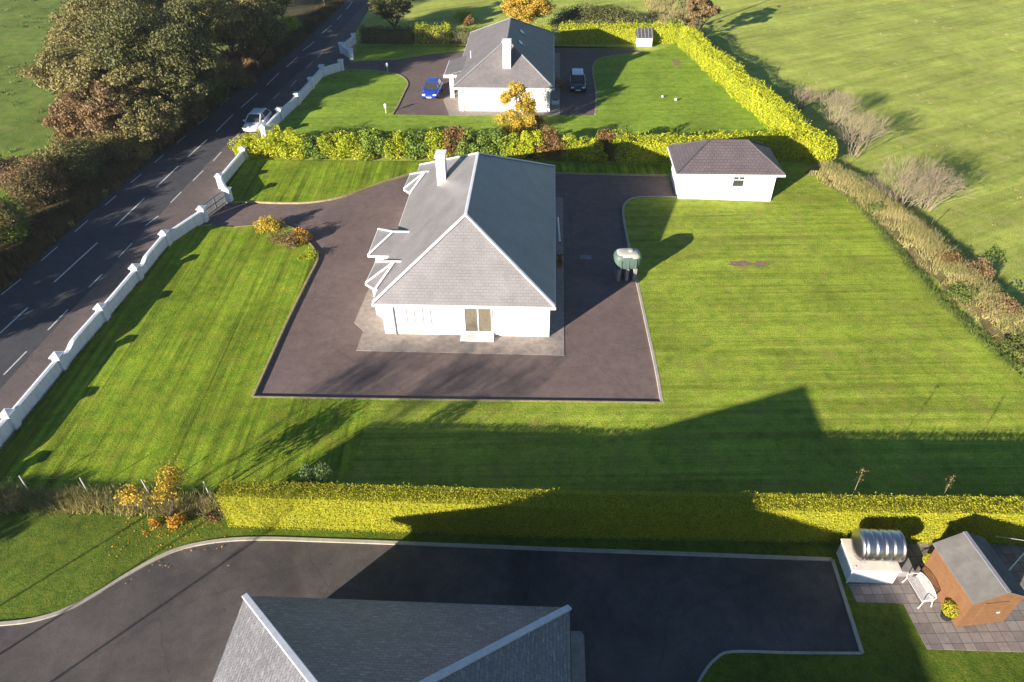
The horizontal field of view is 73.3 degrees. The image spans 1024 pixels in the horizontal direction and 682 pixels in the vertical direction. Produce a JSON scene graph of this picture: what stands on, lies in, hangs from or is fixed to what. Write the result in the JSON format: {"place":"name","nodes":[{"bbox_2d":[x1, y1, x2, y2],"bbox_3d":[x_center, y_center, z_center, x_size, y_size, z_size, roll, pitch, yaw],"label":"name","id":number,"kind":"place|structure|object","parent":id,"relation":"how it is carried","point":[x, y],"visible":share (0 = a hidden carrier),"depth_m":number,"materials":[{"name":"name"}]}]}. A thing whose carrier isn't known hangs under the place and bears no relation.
{"place":"outdoors","nodes":[
{"label":"outdoors","id":0,"kind":"place"},
{"bbox_2d":[0,0,292,209],"bbox_3d":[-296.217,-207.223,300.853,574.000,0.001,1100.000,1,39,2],"label":"pasture","id":1,"kind":"structure","parent":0,"point":[21,133],"depth_m":80.89,"materials":[{"name":"plant"}]},
{"bbox_2d":[15,39,111,99],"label":"broadleaf tree","id":2,"kind":"object","parent":1,"relation":"on","point":[46,66],"visible":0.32,"depth_m":65.71,"materials":[{"name":"green plant"}]},
{"bbox_2d":[41,96,94,143],"bbox_3d":[-40.862,-20.811,65.355,5.589,4.565,5.932,1,39,2],"label":"broadleaf tree","id":3,"kind":"object","parent":1,"relation":"on","point":[61,125],"visible":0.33,"depth_m":63.54,"materials":[{"name":"brown plant"}]},
{"bbox_2d":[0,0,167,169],"bbox_3d":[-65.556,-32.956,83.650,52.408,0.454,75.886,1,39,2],"label":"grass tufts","id":4,"kind":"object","parent":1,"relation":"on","point":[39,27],"visible":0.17,"depth_m":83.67,"materials":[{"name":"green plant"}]},
{"bbox_2d":[41,0,159,52],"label":"broadleaf tree","id":5,"kind":"object","parent":1,"relation":"on","point":[67,32],"visible":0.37,"depth_m":71.62,"materials":[{"name":"green plant"}]},
{"bbox_2d":[0,0,346,291],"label":"verge","id":6,"kind":"structure","parent":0,"point":[300,9],"depth_m":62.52,"materials":[{"name":"plant"}]},
{"bbox_2d":[0,194,32,245],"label":"bush","id":7,"kind":"object","parent":6,"relation":"on","point":[11,234],"visible":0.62,"depth_m":52.12,"materials":[{"name":"green plant"}]},
{"bbox_2d":[0,199,32,242],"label":"bush","id":8,"kind":"object","parent":6,"relation":"on","point":[5,213],"visible":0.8,"depth_m":51.36,"materials":[{"name":"green plant"}]},
{"bbox_2d":[0,154,71,206],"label":"bush","id":9,"kind":"object","parent":6,"relation":"on","point":[11,172],"visible":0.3,"depth_m":56.93,"materials":[{"name":"brown plant"}]},
{"bbox_2d":[4,158,69,217],"bbox_3d":[-38.561,-12.738,55.947,4.499,3.910,4.559,27,47,30],"label":"bush","id":10,"kind":"object","parent":6,"relation":"on","point":[27,180],"visible":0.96,"depth_m":55.23,"materials":[{"name":"green plant"}]},
{"bbox_2d":[29,137,93,183],"bbox_3d":[-39.862,-16.098,60.331,4.690,3.568,5.095,23,45,26],"label":"bush","id":11,"kind":"object","parent":6,"relation":"on","point":[51,150],"visible":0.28,"depth_m":59.59,"materials":[{"name":"brown plant"}]},
{"bbox_2d":[46,132,107,186],"bbox_3d":[-38.329,-16.306,60.356,4.562,3.846,5.413,1,39,2],"label":"bush","id":12,"kind":"object","parent":6,"relation":"on","point":[80,149],"visible":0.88,"depth_m":59.42,"materials":[{"name":"green plant"}]},
{"bbox_2d":[53,75,149,133],"bbox_3d":[-38.294,-21.158,64.417,8.140,6.248,8.354,1,39,2],"label":"broadleaf tree","id":13,"kind":"object","parent":6,"relation":"on","point":[91,114],"visible":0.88,"depth_m":62.04,"materials":[{"name":"brown plant"}]},
{"bbox_2d":[55,48,170,112],"bbox_3d":[-37.353,-24.207,66.571,9.924,8.232,9.862,1,39,2],"label":"broadleaf tree","id":14,"kind":"object","parent":6,"relation":"on","point":[118,80],"visible":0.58,"depth_m":63.80,"materials":[{"name":"green plant"}]},
{"bbox_2d":[101,126,156,161],"bbox_3d":[-35.628,-18.588,63.518,4.540,3.293,4.769,-26,46,-28],"label":"bush","id":15,"kind":"object","parent":6,"relation":"on","point":[133,141],"visible":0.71,"depth_m":62.95,"materials":[{"name":"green plant"}]},
{"bbox_2d":[114,92,186,149],"bbox_3d":[-33.388,-19.961,63.775,5.736,5.095,6.385,23,45,26],"label":"broadleaf tree","id":16,"kind":"object","parent":6,"relation":"on","point":[163,117],"visible":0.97,"depth_m":62.45,"materials":[{"name":"green plant"}]},
{"bbox_2d":[74,0,227,101],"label":"broadleaf tree","id":17,"kind":"object","parent":6,"relation":"on","point":[187,33],"visible":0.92,"depth_m":65.09,"materials":[{"name":"green plant"}]},
{"bbox_2d":[138,51,221,122],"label":"broadleaf tree","id":18,"kind":"object","parent":6,"relation":"on","point":[191,87],"visible":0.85,"depth_m":66.00,"materials":[{"name":"green plant"}]},
{"bbox_2d":[165,98,208,125],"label":"bush","id":19,"kind":"object","parent":6,"relation":"on","point":[189,114],"visible":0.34,"depth_m":69.79,"materials":[{"name":"green plant"}]},
{"bbox_2d":[160,0,275,63],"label":"broadleaf tree","id":20,"kind":"object","parent":6,"relation":"on","point":[231,22],"visible":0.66,"depth_m":75.54,"materials":[{"name":"green plant"}]},
{"bbox_2d":[210,0,288,72],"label":"broadleaf tree","id":21,"kind":"object","parent":6,"relation":"on","point":[270,30],"visible":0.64,"depth_m":77.62,"materials":[{"name":"green plant"}]},
{"bbox_2d":[0,0,367,388],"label":"road","id":22,"kind":"structure","parent":0,"point":[41,295],"depth_m":54.73,"materials":[{"name":"asphalt"}]},
{"bbox_2d":[0,2,351,332],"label":"road marking","id":23,"kind":"object","parent":22,"relation":"on","point":[156,186],"visible":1,"depth_m":57.34,"materials":[{"name":"paint"}]},
{"bbox_2d":[242,108,271,131],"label":"car","id":24,"kind":"object","parent":22,"relation":"on","point":[255,118],"visible":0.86,"depth_m":68.28,"materials":[{"name":"white paint"}]},
{"bbox_2d":[0,0,370,419],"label":"road shoulder","id":25,"kind":"object","parent":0,"point":[201,188],"visible":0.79,"depth_m":54.07},
{"bbox_2d":[0,205,208,449],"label":"garden wall","id":26,"kind":"structure","parent":25,"relation":"on","point":[11,420],"depth_m":42.79,"materials":[{"name":"paint"}]},
{"bbox_2d":[214,146,248,202],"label":"garden wall","id":27,"kind":"structure","parent":25,"relation":"on","point":[229,171],"depth_m":59.76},
{"bbox_2d":[258,59,343,136],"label":"garden wall","id":28,"kind":"structure","parent":25,"relation":"on","point":[287,108],"depth_m":74.40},
{"bbox_2d":[0,225,372,498],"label":"lawn","id":29,"kind":"structure","parent":0,"point":[171,361],"depth_m":38.72,"materials":[{"name":"plant"}]},
{"bbox_2d":[265,228,309,248],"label":"shrub","id":30,"kind":"object","parent":29,"relation":"on","point":[288,234],"visible":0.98,"depth_m":51.31,"materials":[{"name":"brown plant"}]},
{"bbox_2d":[212,593,571,681],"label":"house","id":31,"kind":"structure","parent":0,"point":[284,639],"depth_m":23.32,"materials":[{"name":"tile"}]},
{"bbox_2d":[0,494,830,621],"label":"lawn","id":32,"kind":"structure","parent":0,"point":[48,564],"depth_m":31.34,"materials":[{"name":"plant"}]},
{"bbox_2d":[0,476,227,523],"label":"dry grass","id":33,"kind":"structure","parent":32,"relation":"on","point":[96,500],"depth_m":33.09,"materials":[{"name":"plant"}]},
{"bbox_2d":[110,453,187,516],"bbox_3d":[-16.254,7.246,31.654,2.288,3.070,3.211,31,49,33],"label":"sapling","id":34,"kind":"object","parent":32,"relation":"on","point":[167,472],"visible":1,"depth_m":31.16,"materials":[{"name":"yellow plant"}]},
{"bbox_2d":[0,541,858,681],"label":"driveway","id":35,"kind":"structure","parent":0,"point":[650,618],"depth_m":29.18,"materials":[{"name":"asphalt"}]},
{"bbox_2d":[0,537,832,625],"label":"kerb","id":36,"kind":"structure","parent":35,"relation":"on","point":[327,540],"depth_m":30.95,"materials":[{"name":"concrete"}]},
{"bbox_2d":[831,559,863,653],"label":"kerb","id":37,"kind":"structure","parent":35,"relation":"on","point":[849,613],"depth_m":28.69,"materials":[{"name":"concrete"}]},
{"bbox_2d":[211,174,674,401],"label":"driveway","id":38,"kind":"structure","parent":0,"point":[607,356],"depth_m":43.76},
{"bbox_2d":[229,171,669,203],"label":"kerb","id":39,"kind":"structure","parent":38,"relation":"on","point":[408,174],"depth_m":59.09,"materials":[{"name":"concrete"}]},
{"bbox_2d":[365,149,555,341],"bbox_3d":[-3.171,-8.776,48.012,12.485,6.870,19.496,1,39,2],"label":"bungalow","id":40,"kind":"object","parent":38,"relation":"on","point":[466,250],"visible":1,"depth_m":42.65,"materials":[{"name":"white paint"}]},
{"bbox_2d":[404,307,431,324],"bbox_3d":[-5.781,-1.567,42.171,1.670,1.370,0.139,1,39,2],"label":"window","id":41,"kind":"structure","parent":40,"relation":"in","point":[414,315],"depth_m":42.26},
{"bbox_2d":[463,308,493,333],"bbox_3d":[-2.082,-1.265,42.197,1.870,2.050,0.139,1,39,2],"label":"patio door","id":42,"kind":"structure","parent":40,"relation":"in","point":[476,321],"depth_m":42.30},
{"bbox_2d":[613,248,640,281],"bbox_3d":[7.863,-5.305,47.207,1.860,2.220,1.370,-3,39,-2],"label":"oil tank","id":43,"kind":"object","parent":38,"relation":"on","point":[625,259],"visible":1,"depth_m":46.57,"materials":[{"name":"plastic"}]},
{"bbox_2d":[226,160,671,201],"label":"lawn","id":44,"kind":"structure","parent":0,"point":[283,180],"depth_m":60.49,"materials":[{"name":"plant"}]},
{"bbox_2d":[354,197,563,355],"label":"path","id":45,"kind":"structure","parent":0,"point":[369,321],"depth_m":42.73,"materials":[{"name":"concrete"}]},
{"bbox_2d":[346,48,645,114],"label":"driveway","id":46,"kind":"structure","parent":0,"point":[416,72],"depth_m":81.23,"materials":[{"name":"asphalt"}]},
{"bbox_2d":[421,77,442,98],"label":"car","id":47,"kind":"object","parent":46,"relation":"on","point":[433,88],"visible":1,"depth_m":74.76,"materials":[{"name":"blue paint"}]},
{"bbox_2d":[568,68,587,91],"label":"car","id":48,"kind":"object","parent":46,"relation":"on","point":[577,81],"visible":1,"depth_m":76.00,"materials":[{"name":"black paint"}]},
{"bbox_2d":[443,53,559,115],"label":"path","id":49,"kind":"structure","parent":0,"point":[452,105],"depth_m":73.06,"materials":[{"name":"concrete"}]},
{"bbox_2d":[443,18,553,110],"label":"bungalow","id":50,"kind":"object","parent":49,"relation":"on","point":[492,62],"visible":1,"depth_m":71.47,"materials":[{"name":"paint"}]},
{"bbox_2d":[353,46,663,59],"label":"lawn","id":51,"kind":"structure","parent":0,"point":[377,52],"depth_m":88.36,"materials":[{"name":"plant"}]},
{"bbox_2d":[636,27,653,46],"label":"garden shed","id":52,"kind":"structure","parent":51,"relation":"on","point":[644,36],"depth_m":88.10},
{"bbox_2d":[274,43,777,149],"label":"lawn","id":53,"kind":"structure","parent":0,"point":[632,88],"depth_m":72.54,"materials":[{"name":"plant"}]},
{"bbox_2d":[494,80,537,133],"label":"autumn tree","id":54,"kind":"object","parent":53,"relation":"on","point":[526,105],"visible":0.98,"depth_m":65.86,"materials":[{"name":"yellow plant"}]},
{"bbox_2d":[571,631,585,681],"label":"path","id":55,"kind":"structure","parent":0,"point":[578,657],"depth_m":27.14,"materials":[{"name":"concrete"}]},
{"bbox_2d":[201,0,1023,377],"bbox_3d":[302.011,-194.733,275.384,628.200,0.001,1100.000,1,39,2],"label":"pasture","id":56,"kind":"structure","parent":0,"point":[759,40],"depth_m":78.12,"materials":[{"name":"plant"}]},
{"bbox_2d":[227,133,266,159],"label":"hedge shrub","id":57,"kind":"object","parent":56,"relation":"on","point":[246,140],"visible":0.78,"depth_m":63.22,"materials":[{"name":"yellow plant"}]},
{"bbox_2d":[252,123,292,158],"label":"hedge shrub","id":58,"kind":"object","parent":56,"relation":"on","point":[272,138],"visible":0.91,"depth_m":63.10,"materials":[{"name":"yellow plant"}]},
{"bbox_2d":[234,224,318,396],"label":"kerb","id":59,"kind":"structure","parent":56,"relation":"on","point":[280,334],"depth_m":44.26,"materials":[{"name":"concrete"}]},
{"bbox_2d":[276,127,312,159],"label":"hedge shrub","id":60,"kind":"object","parent":56,"relation":"on","point":[292,139],"visible":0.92,"depth_m":62.92,"materials":[{"name":"yellow plant"}]},
{"bbox_2d":[298,135,328,159],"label":"hedge shrub","id":61,"kind":"object","parent":56,"relation":"on","point":[309,143],"visible":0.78,"depth_m":62.84,"materials":[{"name":"green plant"}]},
{"bbox_2d":[297,461,332,486],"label":"shrub","id":62,"kind":"object","parent":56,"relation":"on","point":[315,475],"visible":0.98,"depth_m":31.81,"materials":[{"name":"green plant"}]},
{"bbox_2d":[316,133,351,159],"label":"hedge shrub","id":63,"kind":"object","parent":56,"relation":"on","point":[330,141],"visible":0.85,"depth_m":62.88,"materials":[{"name":"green plant"}]},
{"bbox_2d":[333,129,377,160],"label":"hedge shrub","id":64,"kind":"object","parent":56,"relation":"on","point":[349,146],"visible":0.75,"depth_m":62.55,"materials":[{"name":"yellow plant"}]},
{"bbox_2d":[355,128,394,160],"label":"hedge shrub","id":65,"kind":"object","parent":56,"relation":"on","point":[371,137],"visible":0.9,"depth_m":62.29,"materials":[{"name":"green plant"}]},
{"bbox_2d":[357,22,416,44],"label":"hedge","id":66,"kind":"object","parent":56,"relation":"on","point":[379,35],"visible":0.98,"depth_m":90.23,"materials":[{"name":"green plant"}]},
{"bbox_2d":[366,0,414,28],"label":"broadleaf tree","id":67,"kind":"object","parent":56,"relation":"on","point":[389,10],"visible":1,"depth_m":89.83,"materials":[{"name":"green plant"}]},
{"bbox_2d":[380,130,409,159],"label":"hedge shrub","id":68,"kind":"object","parent":56,"relation":"on","point":[397,141],"visible":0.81,"depth_m":62.49,"materials":[{"name":"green plant"}]},
{"bbox_2d":[400,131,434,160],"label":"hedge shrub","id":69,"kind":"object","parent":56,"relation":"on","point":[416,146],"visible":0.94,"depth_m":62.41,"materials":[{"name":"green plant"}]},
{"bbox_2d":[413,22,451,44],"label":"hedge","id":70,"kind":"object","parent":56,"relation":"on","point":[434,35],"visible":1,"depth_m":89.90,"materials":[{"name":"green plant"}]},
{"bbox_2d":[424,127,452,159],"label":"hedge shrub","id":71,"kind":"object","parent":56,"relation":"on","point":[434,139],"visible":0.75,"depth_m":62.11,"materials":[{"name":"yellow plant"}]},
{"bbox_2d":[440,125,469,157],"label":"hedge shrub","id":72,"kind":"object","parent":56,"relation":"on","point":[450,133],"visible":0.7,"depth_m":62.11,"materials":[{"name":"red plant"}]},
{"bbox_2d":[253,396,661,402],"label":"kerb","id":73,"kind":"structure","parent":56,"relation":"on","point":[457,399],"depth_m":38.45,"materials":[{"name":"concrete"}]},
{"bbox_2d":[450,23,486,44],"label":"hedge","id":74,"kind":"object","parent":56,"relation":"on","point":[460,36],"visible":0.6,"depth_m":89.86,"materials":[{"name":"green plant"}]},
{"bbox_2d":[451,130,496,156],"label":"hedge shrub","id":75,"kind":"object","parent":56,"relation":"on","point":[469,148],"visible":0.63,"depth_m":62.01,"materials":[{"name":"green plant"}]},
{"bbox_2d":[471,130,516,156],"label":"hedge shrub","id":76,"kind":"object","parent":56,"relation":"on","point":[494,138],"visible":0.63,"depth_m":62.02,"materials":[{"name":"green plant"}]},
{"bbox_2d":[496,132,527,158],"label":"hedge shrub","id":77,"kind":"object","parent":56,"relation":"on","point":[513,140],"visible":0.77,"depth_m":62.03,"materials":[{"name":"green plant"}]},
{"bbox_2d":[499,0,555,23],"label":"autumn tree","id":78,"kind":"object","parent":56,"relation":"on","point":[520,10],"visible":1,"depth_m":89.64,"materials":[{"name":"yellow plant"}]},
{"bbox_2d":[517,129,544,161],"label":"hedge shrub","id":79,"kind":"object","parent":56,"relation":"on","point":[530,138],"visible":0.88,"depth_m":61.80,"materials":[{"name":"yellow plant"}]},
{"bbox_2d":[529,125,569,160],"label":"hedge shrub","id":80,"kind":"object","parent":56,"relation":"on","point":[551,142],"visible":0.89,"depth_m":61.91,"materials":[{"name":"red plant"}]},
{"bbox_2d":[553,133,589,160],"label":"hedge shrub","id":81,"kind":"object","parent":56,"relation":"on","point":[572,141],"visible":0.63,"depth_m":61.98,"materials":[{"name":"green plant"}]},
{"bbox_2d":[568,137,608,163],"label":"hedge shrub","id":82,"kind":"object","parent":56,"relation":"on","point":[586,148],"visible":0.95,"depth_m":61.62,"materials":[{"name":"green plant"}]},
{"bbox_2d":[548,2,651,27],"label":"thicket","id":83,"kind":"object","parent":56,"relation":"on","point":[581,15],"visible":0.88,"depth_m":94.46,"materials":[{"name":"green plant"}]},
{"bbox_2d":[586,127,617,160],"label":"hedge shrub","id":84,"kind":"object","parent":56,"relation":"on","point":[604,138],"visible":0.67,"depth_m":61.60,"materials":[{"name":"red plant"}]},
{"bbox_2d":[214,478,1023,545],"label":"hedge","id":85,"kind":"object","parent":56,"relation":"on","point":[702,516],"visible":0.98,"depth_m":30.66,"materials":[{"name":"plant"}]},
{"bbox_2d":[557,19,686,44],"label":"hedge","id":86,"kind":"object","parent":56,"relation":"on","point":[597,33],"visible":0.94,"depth_m":89.08,"materials":[{"name":"plant"}]},
{"bbox_2d":[622,196,675,402],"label":"kerb","id":87,"kind":"structure","parent":56,"relation":"on","point":[648,332],"depth_m":44.18,"materials":[{"name":"concrete"}]},
{"bbox_2d":[644,0,690,31],"bbox_3d":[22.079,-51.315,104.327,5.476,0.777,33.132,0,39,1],"label":"tree","id":88,"kind":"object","parent":56,"relation":"on","point":[656,7],"depth_m":101.17,"materials":[{"name":"plant"}]},
{"bbox_2d":[673,0,721,34],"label":"autumn tree","id":89,"kind":"object","parent":56,"relation":"on","point":[710,9],"visible":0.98,"depth_m":88.00,"materials":[{"name":"brown plant"}]},
{"bbox_2d":[610,126,819,163],"bbox_3d":[18.128,-17.609,61.698,18.656,2.828,2.266,-1,39,0],"label":"hedge","id":90,"kind":"object","parent":56,"relation":"on","point":[788,146],"visible":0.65,"depth_m":61.37,"materials":[{"name":"plant"}]},
{"bbox_2d":[667,139,785,200],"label":"garage","id":91,"kind":"structure","parent":56,"relation":"on","point":[732,169],"depth_m":55.29,"materials":[{"name":"paint"}]},
{"bbox_2d":[678,25,837,166],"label":"hedge","id":92,"kind":"object","parent":56,"relation":"on","point":[759,102],"visible":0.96,"depth_m":70.57,"materials":[{"name":"plant"}]},
{"bbox_2d":[813,84,861,126],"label":"bare bush","id":93,"kind":"object","parent":56,"relation":"on","point":[836,101],"visible":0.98,"depth_m":66.75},
{"bbox_2d":[828,102,894,156],"bbox_3d":[31.075,-18.656,61.609,6.149,4.282,6.393,1,39,2],"label":"bare bush","id":94,"kind":"object","parent":56,"relation":"on","point":[861,120],"visible":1,"depth_m":61.37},
{"bbox_2d":[747,1,1023,226],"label":"grass tufts","id":95,"kind":"object","parent":56,"relation":"on","point":[941,73],"visible":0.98,"depth_m":81.14,"materials":[{"name":"plant"}]},
{"bbox_2d":[859,154,958,208],"bbox_3d":[31.437,-12.531,54.214,6.540,4.180,7.259,-25,45,-27],"label":"bare bush","id":96,"kind":"object","parent":56,"relation":"on","point":[908,180],"visible":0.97,"depth_m":54.00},
{"bbox_2d":[809,160,1023,357],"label":"dry grass","id":97,"kind":"structure","parent":56,"relation":"on","point":[923,237],"depth_m":49.95,"materials":[{"name":"plant"}]},
{"bbox_2d":[903,163,974,210],"bbox_3d":[33.140,-11.994,54.015,5.437,3.555,4.482,10,41,13],"label":"bare bush","id":98,"kind":"object","parent":56,"relation":"on","point":[937,190],"visible":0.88,"depth_m":53.73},
{"bbox_2d":[348,173,1023,500],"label":"lawn","id":99,"kind":"structure","parent":0,"point":[831,348],"depth_m":38.20,"materials":[{"name":"plant"}]},
{"bbox_2d":[701,541,1023,681],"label":"lawn","id":100,"kind":"structure","parent":0,"point":[895,649],"depth_m":26.97,"materials":[{"name":"plant"}]},
{"bbox_2d":[698,650,862,681],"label":"kerb","id":101,"kind":"structure","parent":100,"relation":"on","point":[768,652],"depth_m":27.24,"materials":[{"name":"concrete"}]},
{"bbox_2d":[804,165,1023,363],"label":"bank","id":102,"kind":"structure","parent":0,"point":[986,323],"depth_m":47.95,"materials":[{"name":"plant"}]},
{"bbox_2d":[834,180,1023,378],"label":"long grass","id":103,"kind":"structure","parent":102,"relation":"on","point":[901,252],"depth_m":46.17,"materials":[{"name":"green plant"}]},
{"bbox_2d":[996,333,1023,362],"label":"bramble","id":104,"kind":"object","parent":102,"relation":"on","point":[1009,344],"visible":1,"depth_m":40.94,"materials":[{"name":"green plant"}]},
{"bbox_2d":[847,542,1023,651],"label":"patio","id":105,"kind":"structure","parent":0,"point":[935,630],"depth_m":28.44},
{"bbox_2d":[836,539,914,582],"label":"plinth","id":106,"kind":"structure","parent":105,"relation":"on","point":[854,569],"depth_m":29.39,"materials":[{"name":"concrete"}]},
{"bbox_2d":[851,528,906,564],"bbox_3d":[15.482,8.645,29.088,2.000,1.380,1.320,1,39,2],"label":"steel tank","id":107,"kind":"object","parent":106,"relation":"on","point":[889,546],"visible":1,"depth_m":28.58,"materials":[{"name":"metal"}]},
{"bbox_2d":[902,572,936,608],"bbox_3d":[17.139,10.397,28.878,0.637,0.884,1.258,-5,39,-5],"label":"garden bench","id":108,"kind":"object","parent":105,"relation":"on","point":[915,580],"visible":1,"depth_m":28.84,"materials":[{"name":"paint"}]},
{"bbox_2d":[920,531,1023,626],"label":"garden shed","id":109,"kind":"structure","parent":105,"relation":"on","point":[972,577],"depth_m":27.64,"materials":[{"name":"wood"}]},
{"bbox_2d":[969,601,1009,624],"bbox_3d":[19.049,10.882,27.462,1.000,1.630,0.057,-5,39,-5],"label":"door","id":110,"kind":"structure","parent":109,"relation":"in","point":[989,612],"depth_m":27.43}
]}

